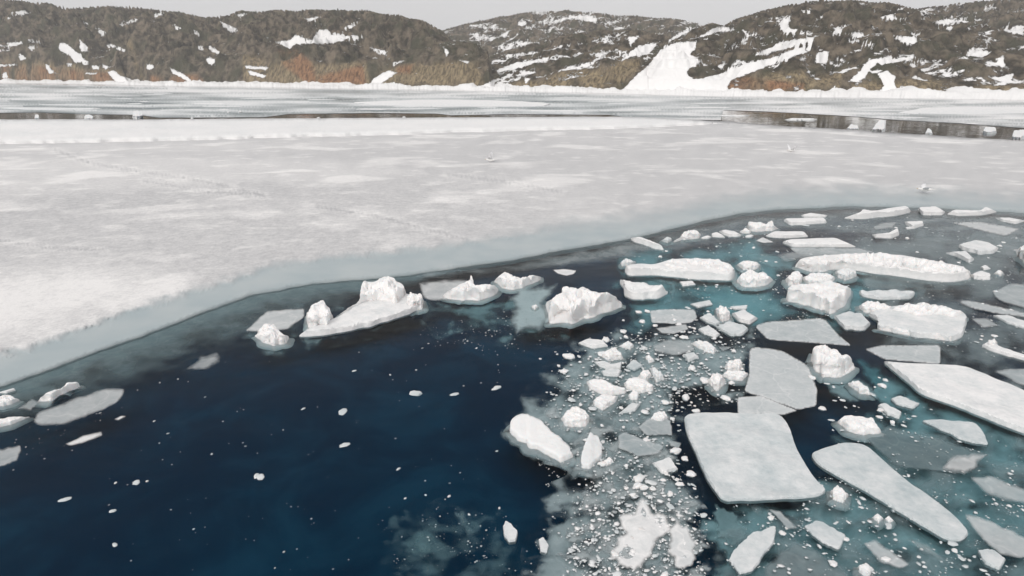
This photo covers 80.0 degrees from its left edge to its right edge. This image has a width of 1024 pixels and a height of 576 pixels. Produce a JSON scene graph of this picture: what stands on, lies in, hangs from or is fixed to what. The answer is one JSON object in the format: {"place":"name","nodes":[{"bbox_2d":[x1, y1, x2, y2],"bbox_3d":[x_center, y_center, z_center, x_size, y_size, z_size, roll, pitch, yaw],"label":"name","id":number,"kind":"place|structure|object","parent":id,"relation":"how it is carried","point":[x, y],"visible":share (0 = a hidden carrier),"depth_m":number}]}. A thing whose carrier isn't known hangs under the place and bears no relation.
{"place":"outdoors","nodes":[
{"label":"outdoors","id":0,"kind":"place"},
{"bbox_2d":[0,0,127,81],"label":"hill","id":1,"kind":"structure","parent":0,"point":[46,40],"depth_m":348.34},
{"bbox_2d":[0,269,458,399],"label":"new ice","id":2,"kind":"structure","parent":0,"point":[157,343],"depth_m":21.85},
{"bbox_2d":[0,395,25,411],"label":"ice chunk","id":3,"kind":"object","parent":2,"relation":"on","point":[8,402],"visible":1,"depth_m":17.28},
{"bbox_2d":[0,417,35,432],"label":"ice chunk","id":4,"kind":"object","parent":2,"relation":"on","point":[9,423],"visible":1,"depth_m":16.33},
{"bbox_2d":[32,382,85,407],"bbox_3d":[-13.133,3.041,17.776,0.492,0.365,1.389,12,23,29],"label":"ice chunk","id":5,"kind":"object","parent":2,"relation":"on","point":[48,399],"visible":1,"depth_m":17.65},
{"bbox_2d":[69,5,452,84],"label":"hill","id":6,"kind":"structure","parent":0,"point":[357,47],"depth_m":303.82},
{"bbox_2d":[0,117,712,143],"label":"snowy ice","id":7,"kind":"structure","parent":0,"point":[28,131],"depth_m":92.22},
{"bbox_2d":[378,41,492,86],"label":"hill","id":8,"kind":"structure","parent":0,"point":[453,63],"depth_m":254.01},
{"bbox_2d":[12,0,991,29],"label":"sky","id":9,"kind":"structure","parent":0,"point":[442,14]},
{"bbox_2d":[0,209,1023,575],"bbox_3d":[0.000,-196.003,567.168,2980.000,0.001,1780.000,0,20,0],"label":"deep water","id":10,"kind":"structure","parent":0,"point":[360,501],"depth_m":17.08},
{"bbox_2d":[0,447,19,464],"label":"ice plate","id":11,"kind":"object","parent":10,"relation":"on","point":[8,455],"visible":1,"depth_m":14.97},
{"bbox_2d":[251,324,294,350],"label":"ice chunk","id":12,"kind":"object","parent":10,"relation":"on","point":[272,337],"visible":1,"depth_m":21.02},
{"bbox_2d":[503,521,517,544],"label":"ice floe","id":13,"kind":"object","parent":10,"relation":"on","point":[510,533],"visible":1,"depth_m":12.42},
{"bbox_2d":[0,120,1023,388],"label":"ice sheet","id":14,"kind":"object","parent":10,"relation":"on","point":[104,246],"visible":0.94,"depth_m":42.78},
{"bbox_2d":[590,394,619,413],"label":"ice chunk","id":15,"kind":"object","parent":10,"relation":"on","point":[600,402],"visible":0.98,"depth_m":17.19},
{"bbox_2d":[612,500,669,568],"bbox_3d":[2.580,4.988,12.550,1.095,0.076,2.147,15,25,36],"label":"ice plate","id":16,"kind":"object","parent":10,"relation":"on","point":[642,542],"visible":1,"depth_m":12.43},
{"bbox_2d":[619,433,662,455],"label":"ice plate","id":17,"kind":"object","parent":10,"relation":"on","point":[630,443],"visible":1,"depth_m":15.35},
{"bbox_2d":[639,411,671,434],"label":"ice plate","id":18,"kind":"object","parent":10,"relation":"on","point":[650,427],"visible":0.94,"depth_m":16.11},
{"bbox_2d":[649,367,667,385],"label":"ice chunk","id":19,"kind":"object","parent":10,"relation":"on","point":[657,376],"visible":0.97,"depth_m":18.59},
{"bbox_2d":[668,523,694,567],"bbox_3d":[3.409,5.121,12.190,0.594,0.047,1.410,6,21,15],"label":"ice plate","id":20,"kind":"object","parent":10,"relation":"on","point":[679,549],"visible":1,"depth_m":12.14},
{"bbox_2d":[0,84,1023,127],"bbox_3d":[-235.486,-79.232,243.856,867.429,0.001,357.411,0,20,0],"label":"slush ice","id":21,"kind":"structure","parent":0,"point":[655,106],"depth_m":154.34},
{"bbox_2d":[0,83,1023,139],"bbox_3d":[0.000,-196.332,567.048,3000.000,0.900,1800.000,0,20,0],"label":"water","id":22,"kind":"structure","parent":0,"point":[892,126],"depth_m":113.15},
{"bbox_2d":[3,107,101,109],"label":"ice floe","id":23,"kind":"object","parent":22,"relation":"on","point":[40,108],"visible":0.52,"depth_m":134.25},
{"bbox_2d":[36,390,121,423],"bbox_3d":[-12.064,3.334,17.173,1.439,0.030,2.277,13,24,32],"label":"ice plate","id":24,"kind":"object","parent":22,"relation":"on","point":[76,408],"visible":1,"depth_m":17.09},
{"bbox_2d":[248,309,303,330],"bbox_3d":[-8.774,1.211,23.006,1.742,0.030,2.354,0,20,0],"label":"ice plate","id":25,"kind":"object","parent":22,"relation":"on","point":[283,319],"visible":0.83,"depth_m":23.02},
{"bbox_2d":[299,276,428,337],"bbox_3d":[-5.849,0.559,23.530,5.435,1.094,2.917,-17,26,-38],"label":"ice floe","id":26,"kind":"object","parent":22,"relation":"on","point":[383,300],"visible":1,"depth_m":23.23},
{"bbox_2d":[421,281,464,298],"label":"ice plate","id":27,"kind":"object","parent":22,"relation":"on","point":[436,290],"visible":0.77,"depth_m":26.22},
{"bbox_2d":[354,100,550,106],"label":"ice floe","id":28,"kind":"object","parent":22,"relation":"on","point":[487,103],"visible":0.66,"depth_m":152.10},
{"bbox_2d":[438,276,501,304],"bbox_3d":[-1.786,0.042,25.484,2.412,0.729,1.864,6,21,15],"label":"ice chunk","id":29,"kind":"object","parent":22,"relation":"on","point":[469,292],"visible":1,"depth_m":24.98},
{"bbox_2d":[458,301,546,340],"bbox_3d":[-0.697,1.030,24.128,5.536,0.001,6.316,-6,21,-16],"label":"slush","id":30,"kind":"object","parent":22,"relation":"on","point":[476,311],"visible":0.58,"depth_m":24.38},
{"bbox_2d":[491,272,543,293],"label":"ice chunk","id":31,"kind":"object","parent":22,"relation":"on","point":[506,283],"visible":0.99,"depth_m":26.40},
{"bbox_2d":[12,217,1023,575],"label":"brash ice","id":32,"kind":"structure","parent":22,"relation":"on","point":[616,525],"depth_m":13.44},
{"bbox_2d":[557,406,592,431],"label":"ice chunk","id":33,"kind":"object","parent":22,"relation":"on","point":[576,418],"visible":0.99,"depth_m":16.25},
{"bbox_2d":[542,286,625,328],"bbox_3d":[2.893,0.581,23.429,3.419,1.122,2.360,0,20,0],"label":"ice chunk","id":34,"kind":"object","parent":22,"relation":"on","point":[570,307],"visible":1,"depth_m":23.11},
{"bbox_2d":[574,432,607,478],"bbox_3d":[1.960,4.041,14.937,0.860,0.427,1.499,13,24,32],"label":"ice chunk","id":35,"kind":"object","parent":22,"relation":"on","point":[590,455],"visible":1,"depth_m":14.82},
{"bbox_2d":[578,338,607,349],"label":"ice floe","id":36,"kind":"object","parent":22,"relation":"on","point":[593,344],"visible":1,"depth_m":20.81},
{"bbox_2d":[584,379,628,397],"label":"ice chunk","id":37,"kind":"object","parent":22,"relation":"on","point":[598,387],"visible":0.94,"depth_m":17.86},
{"bbox_2d":[594,361,621,369],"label":"ice floe","id":38,"kind":"object","parent":22,"relation":"on","point":[603,365],"visible":0.95,"depth_m":19.35},
{"bbox_2d":[600,347,626,363],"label":"ice chunk","id":39,"kind":"object","parent":22,"relation":"on","point":[614,354],"visible":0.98,"depth_m":19.89},
{"bbox_2d":[546,408,709,575],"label":"slush","id":40,"kind":"object","parent":22,"relation":"on","point":[615,446],"visible":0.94,"depth_m":13.46},
{"bbox_2d":[652,457,677,475],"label":"ice floe","id":41,"kind":"object","parent":40,"relation":"on","point":[665,465],"visible":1,"depth_m":14.50},
{"bbox_2d":[506,327,752,575],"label":"slush","id":42,"kind":"object","parent":22,"relation":"on","point":[555,564],"visible":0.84,"depth_m":15.54},
{"bbox_2d":[621,377,655,396],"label":"ice chunk","id":43,"kind":"object","parent":22,"relation":"on","point":[640,385],"visible":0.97,"depth_m":17.99},
{"bbox_2d":[620,280,667,300],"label":"ice floe","id":44,"kind":"object","parent":22,"relation":"on","point":[638,291],"visible":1,"depth_m":25.17},
{"bbox_2d":[631,237,663,250],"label":"ice floe","id":45,"kind":"object","parent":22,"relation":"on","point":[646,243],"visible":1,"depth_m":32.40},
{"bbox_2d":[650,309,696,323],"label":"ice plate","id":46,"kind":"object","parent":22,"relation":"on","point":[663,316],"visible":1,"depth_m":23.30},
{"bbox_2d":[655,341,692,353],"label":"ice plate","id":47,"kind":"object","parent":22,"relation":"on","point":[673,347],"visible":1,"depth_m":20.72},
{"bbox_2d":[625,258,737,282],"bbox_3d":[7.885,-0.928,28.182,5.288,0.706,2.211,0,20,0],"label":"ice floe","id":48,"kind":"object","parent":22,"relation":"on","point":[707,270],"visible":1,"depth_m":27.79},
{"bbox_2d":[671,230,701,244],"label":"ice chunk","id":49,"kind":"object","parent":22,"relation":"on","point":[691,236],"visible":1,"depth_m":33.64},
{"bbox_2d":[691,340,719,356],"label":"ice chunk","id":50,"kind":"object","parent":22,"relation":"on","point":[700,346],"visible":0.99,"depth_m":20.53},
{"bbox_2d":[703,373,728,396],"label":"ice chunk","id":51,"kind":"object","parent":22,"relation":"on","point":[716,382],"visible":0.98,"depth_m":18.16},
{"bbox_2d":[714,305,733,323],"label":"ice chunk","id":52,"kind":"object","parent":22,"relation":"on","point":[721,314],"visible":0.96,"depth_m":23.02},
{"bbox_2d":[714,505,745,544],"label":"sunken ice","id":53,"kind":"structure","parent":22,"relation":"in","point":[731,530],"depth_m":12.97},
{"bbox_2d":[716,321,747,337],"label":"ice floe","id":54,"kind":"object","parent":22,"relation":"on","point":[730,329],"visible":1,"depth_m":22.00},
{"bbox_2d":[722,359,744,373],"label":"ice chunk","id":55,"kind":"object","parent":22,"relation":"on","point":[735,365],"visible":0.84,"depth_m":19.18},
{"bbox_2d":[722,370,748,385],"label":"ice chunk","id":56,"kind":"object","parent":22,"relation":"on","point":[740,377],"visible":0.97,"depth_m":18.62},
{"bbox_2d":[620,239,868,326],"bbox_3d":[10.757,-0.531,28.650,13.262,0.001,15.812,0,20,0],"label":"slush","id":57,"kind":"object","parent":22,"relation":"on","point":[756,306],"visible":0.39,"depth_m":26.30},
{"bbox_2d":[732,310,757,325],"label":"ice floe","id":58,"kind":"object","parent":22,"relation":"on","point":[744,317],"visible":1,"depth_m":22.92},
{"bbox_2d":[734,261,761,272],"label":"ice chunk","id":59,"kind":"object","parent":22,"relation":"on","point":[744,266],"visible":0.94,"depth_m":28.79},
{"bbox_2d":[729,526,775,575],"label":"ice floe","id":60,"kind":"object","parent":22,"relation":"on","point":[747,555],"visible":1,"depth_m":11.98},
{"bbox_2d":[732,270,775,290],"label":"ice chunk","id":61,"kind":"object","parent":22,"relation":"on","point":[750,280],"visible":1,"depth_m":26.58},
{"bbox_2d":[684,412,824,503],"bbox_3d":[5.918,4.068,15.085,2.806,0.175,3.561,0,20,0],"label":"ice floe","id":62,"kind":"object","parent":22,"relation":"on","point":[750,458],"visible":1,"depth_m":14.74},
{"bbox_2d":[745,221,779,234],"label":"ice chunk","id":63,"kind":"object","parent":22,"relation":"on","point":[769,227],"visible":0.98,"depth_m":35.34},
{"bbox_2d":[738,396,795,413],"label":"ice plate","id":64,"kind":"object","parent":22,"relation":"on","point":[758,404],"visible":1,"depth_m":17.12},
{"bbox_2d":[745,347,816,408],"bbox_3d":[8.296,2.720,18.827,1.990,0.030,3.955,8,22,21],"label":"ice plate","id":65,"kind":"object","parent":22,"relation":"on","point":[781,377],"visible":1,"depth_m":18.60},
{"bbox_2d":[766,231,807,238],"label":"ice floe","id":66,"kind":"object","parent":22,"relation":"on","point":[787,234],"visible":1,"depth_m":34.06},
{"bbox_2d":[558,216,1023,263],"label":"new ice","id":67,"kind":"structure","parent":22,"relation":"on","point":[619,249],"depth_m":35.27},
{"bbox_2d":[959,222,1016,234],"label":"ice plate","id":68,"kind":"object","parent":67,"relation":"on","point":[1000,230],"visible":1,"depth_m":36.06},
{"bbox_2d":[781,271,802,288],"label":"ice chunk","id":69,"kind":"object","parent":22,"relation":"on","point":[794,278],"visible":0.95,"depth_m":26.81},
{"bbox_2d":[756,318,848,345],"bbox_3d":[10.356,1.570,21.993,2.925,0.030,2.500,0,20,0],"label":"ice plate","id":70,"kind":"object","parent":22,"relation":"on","point":[819,330],"visible":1,"depth_m":21.96},
{"bbox_2d":[784,218,826,225],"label":"ice floe","id":71,"kind":"object","parent":22,"relation":"on","point":[802,221],"visible":1,"depth_m":36.95},
{"bbox_2d":[767,545,845,575],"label":"ice plate","id":72,"kind":"object","parent":22,"relation":"on","point":[794,555],"visible":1,"depth_m":11.75},
{"bbox_2d":[780,280,852,318],"bbox_3d":[13.037,0.085,25.135,3.695,0.887,2.396,-15,25,-35],"label":"ice chunk","id":73,"kind":"object","parent":22,"relation":"on","point":[832,299],"visible":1,"depth_m":24.34},
{"bbox_2d":[783,238,854,247],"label":"ice floe","id":74,"kind":"object","parent":22,"relation":"on","point":[823,242],"visible":0.98,"depth_m":32.28},
{"bbox_2d":[802,272,836,283],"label":"ice chunk","id":75,"kind":"object","parent":22,"relation":"on","point":[818,278],"visible":0.76,"depth_m":26.92},
{"bbox_2d":[804,521,845,551],"bbox_3d":[6.402,5.048,12.475,0.561,0.101,0.740,-14,24,-33],"label":"ice floe","id":76,"kind":"object","parent":22,"relation":"on","point":[824,534],"visible":1,"depth_m":12.42},
{"bbox_2d":[791,247,868,255],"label":"ice plate","id":77,"kind":"object","parent":22,"relation":"on","point":[814,251],"visible":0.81,"depth_m":31.42},
{"bbox_2d":[805,345,859,384],"bbox_3d":[9.930,2.242,19.251,1.634,0.858,1.849,18,27,41],"label":"ice chunk","id":78,"kind":"object","parent":22,"relation":"on","point":[825,364],"visible":0.99,"depth_m":18.88},
{"bbox_2d":[832,268,858,283],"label":"ice chunk","id":79,"kind":"object","parent":22,"relation":"on","point":[846,276],"visible":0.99,"depth_m":27.47},
{"bbox_2d":[834,311,869,331],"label":"ice floe","id":80,"kind":"object","parent":22,"relation":"on","point":[852,321],"visible":1,"depth_m":22.48},
{"bbox_2d":[829,379,876,399],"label":"sunken ice","id":81,"kind":"structure","parent":22,"relation":"in","point":[841,389],"depth_m":18.31},
{"bbox_2d":[844,381,874,400],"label":"ice chunk","id":82,"kind":"object","parent":81,"relation":"on","point":[858,390],"visible":1,"depth_m":17.87},
{"bbox_2d":[701,377,1023,575],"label":"slush","id":83,"kind":"object","parent":22,"relation":"on","point":[1000,456],"visible":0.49,"depth_m":13.44},
{"bbox_2d":[854,301,890,317],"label":"ice chunk","id":84,"kind":"object","parent":22,"relation":"on","point":[866,308],"visible":0.73,"depth_m":23.67},
{"bbox_2d":[844,206,910,219],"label":"ice floe","id":85,"kind":"object","parent":22,"relation":"on","point":[864,214],"visible":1,"depth_m":38.60},
{"bbox_2d":[792,252,971,284],"bbox_3d":[17.321,-1.103,28.374,7.947,0.905,3.281,0,20,0],"label":"ice floe","id":86,"kind":"object","parent":22,"relation":"on","point":[881,264],"visible":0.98,"depth_m":28.12},
{"bbox_2d":[866,541,906,566],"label":"ice plate","id":87,"kind":"object","parent":22,"relation":"on","point":[878,550],"visible":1,"depth_m":11.96},
{"bbox_2d":[859,289,914,300],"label":"ice floe","id":88,"kind":"object","parent":22,"relation":"on","point":[885,295],"visible":1,"depth_m":25.17},
{"bbox_2d":[878,403,900,420],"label":"ice floe","id":89,"kind":"object","parent":22,"relation":"on","point":[892,412],"visible":1,"depth_m":16.76},
{"bbox_2d":[812,443,967,543],"bbox_3d":[8.361,4.552,13.809,1.650,0.119,3.402,-4,20,-10],"label":"ice floe","id":90,"kind":"object","parent":22,"relation":"on","point":[868,471],"visible":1,"depth_m":13.82},
{"bbox_2d":[867,345,939,363],"bbox_3d":[13.252,2.210,20.214,2.704,0.030,1.478,0,20,0],"label":"ice plate","id":91,"kind":"object","parent":22,"relation":"on","point":[926,353],"visible":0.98,"depth_m":20.34},
{"bbox_2d":[890,396,918,409],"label":"ice floe","id":92,"kind":"object","parent":22,"relation":"on","point":[903,402],"visible":1,"depth_m":17.23},
{"bbox_2d":[869,302,968,345],"bbox_3d":[15.193,1.063,22.820,3.071,0.632,3.681,15,25,35],"label":"ice floe","id":93,"kind":"object","parent":22,"relation":"on","point":[940,324],"visible":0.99,"depth_m":22.28},
{"bbox_2d":[869,428,984,472],"bbox_3d":[10.266,4.133,15.150,2.579,0.030,1.947,13,24,32],"label":"ice plate","id":94,"kind":"object","parent":22,"relation":"on","point":[906,447],"visible":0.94,"depth_m":15.24},
{"bbox_2d":[918,206,944,215],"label":"ice floe","id":95,"kind":"object","parent":22,"relation":"on","point":[930,211],"visible":1,"depth_m":39.26},
{"bbox_2d":[856,230,1023,387],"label":"slush","id":96,"kind":"object","parent":22,"relation":"on","point":[921,243],"visible":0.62,"depth_m":27.86},
{"bbox_2d":[884,361,1023,435],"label":"ice floe","id":97,"kind":"object","parent":22,"relation":"on","point":[983,396],"visible":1,"depth_m":17.69},
{"bbox_2d":[922,419,987,446],"bbox_3d":[11.704,3.779,15.942,1.274,0.112,1.105,0,20,0],"label":"ice floe","id":98,"kind":"object","parent":22,"relation":"on","point":[968,432],"visible":1,"depth_m":15.96},
{"bbox_2d":[946,251,973,262],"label":"ice floe","id":99,"kind":"object","parent":22,"relation":"on","point":[965,256],"visible":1,"depth_m":30.30},
{"bbox_2d":[899,107,1023,113],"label":"ice floe","id":100,"kind":"object","parent":22,"relation":"on","point":[976,110],"visible":0.71,"depth_m":128.38},
{"bbox_2d":[947,456,978,469],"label":"sunken ice","id":101,"kind":"structure","parent":22,"relation":"on","point":[962,463],"depth_m":14.63},
{"bbox_2d":[947,207,995,216],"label":"ice floe","id":102,"kind":"object","parent":22,"relation":"on","point":[985,211],"visible":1,"depth_m":39.09},
{"bbox_2d":[958,240,997,254],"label":"ice floe","id":103,"kind":"object","parent":22,"relation":"on","point":[977,247],"visible":0.99,"depth_m":31.53},
{"bbox_2d":[977,549,1005,571],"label":"ice floe","id":104,"kind":"object","parent":22,"relation":"on","point":[993,560],"visible":1,"depth_m":11.78},
{"bbox_2d":[962,301,1023,316],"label":"ice plate","id":105,"kind":"object","parent":22,"relation":"on","point":[985,307],"visible":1,"depth_m":23.98},
{"bbox_2d":[968,516,1023,556],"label":"ice plate","id":106,"kind":"object","parent":22,"relation":"on","point":[999,539],"visible":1,"depth_m":12.35},
{"bbox_2d":[974,477,1023,500],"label":"ice plate","id":107,"kind":"object","parent":22,"relation":"on","point":[992,485],"visible":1,"depth_m":13.78},
{"bbox_2d":[982,338,1023,361],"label":"ice floe","id":108,"kind":"object","parent":22,"relation":"on","point":[992,346],"visible":0.98,"depth_m":20.31},
{"bbox_2d":[993,315,1023,328],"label":"ice floe","id":109,"kind":"object","parent":22,"relation":"on","point":[1011,321],"visible":1,"depth_m":22.75},
{"bbox_2d":[994,285,1023,306],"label":"ice plate","id":110,"kind":"object","parent":22,"relation":"on","point":[1013,294],"visible":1,"depth_m":25.45},
{"bbox_2d":[999,369,1023,384],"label":"ice plate","id":111,"kind":"object","parent":22,"relation":"on","point":[1017,376],"visible":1,"depth_m":18.90},
{"label":"slush","id":112,"kind":"object","parent":22,"relation":"on","visible":0},
{"bbox_2d":[825,485,851,511],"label":"ice chunk","id":113,"kind":"object","parent":112,"relation":"on","point":[840,498],"visible":1,"depth_m":13.45},
{"bbox_2d":[851,563,876,575],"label":"ice chunk","id":114,"kind":"object","parent":112,"relation":"on","point":[865,569],"visible":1,"depth_m":11.54},
{"bbox_2d":[0,78,1023,99],"bbox_3d":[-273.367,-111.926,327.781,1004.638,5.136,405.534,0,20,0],"label":"snow","id":115,"kind":"structure","parent":0,"point":[966,92],"depth_m":208.41},
{"bbox_2d":[512,287,552,331],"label":"sunken ice","id":116,"kind":"structure","parent":0,"point":[526,300],"depth_m":24.15},
{"bbox_2d":[442,9,701,56],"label":"hill","id":117,"kind":"structure","parent":0,"point":[495,35],"depth_m":461.01},
{"bbox_2d":[489,29,674,87],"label":"hill","id":118,"kind":"structure","parent":0,"point":[585,59],"depth_m":246.11},
{"bbox_2d":[597,51,648,89],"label":"hill","id":119,"kind":"structure","parent":0,"point":[629,71],"depth_m":219.39},
{"bbox_2d":[685,287,786,309],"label":"sunken ice","id":120,"kind":"structure","parent":0,"point":[707,294],"depth_m":26.88},
{"bbox_2d":[749,255,793,267],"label":"sunken ice","id":121,"kind":"structure","parent":0,"point":[786,262],"depth_m":30.70},
{"bbox_2d":[647,0,1023,91],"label":"hill","id":122,"kind":"structure","parent":0,"point":[823,45],"depth_m":205.04},
{"bbox_2d":[831,415,883,442],"bbox_3d":[9.215,3.650,16.099,1.208,0.368,0.943,0,20,0],"label":"ice chunk","id":123,"kind":"object","parent":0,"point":[863,428],"visible":0.99,"depth_m":15.95},
{"bbox_2d":[857,274,964,286],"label":"sunken ice","id":124,"kind":"structure","parent":0,"point":[862,277],"depth_m":27.77},
{"bbox_2d":[918,0,1023,32],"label":"hill","id":125,"kind":"structure","parent":0,"point":[1005,14],"depth_m":324.86},
{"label":"sunken ice","id":126,"kind":"structure","parent":0,"visible":0},
{"bbox_2d":[503,414,576,470],"bbox_3d":[0.666,3.827,15.508,1.093,0.439,2.438,-13,24,-32],"label":"ice chunk","id":127,"kind":"object","parent":126,"relation":"on","point":[531,436],"visible":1,"depth_m":15.33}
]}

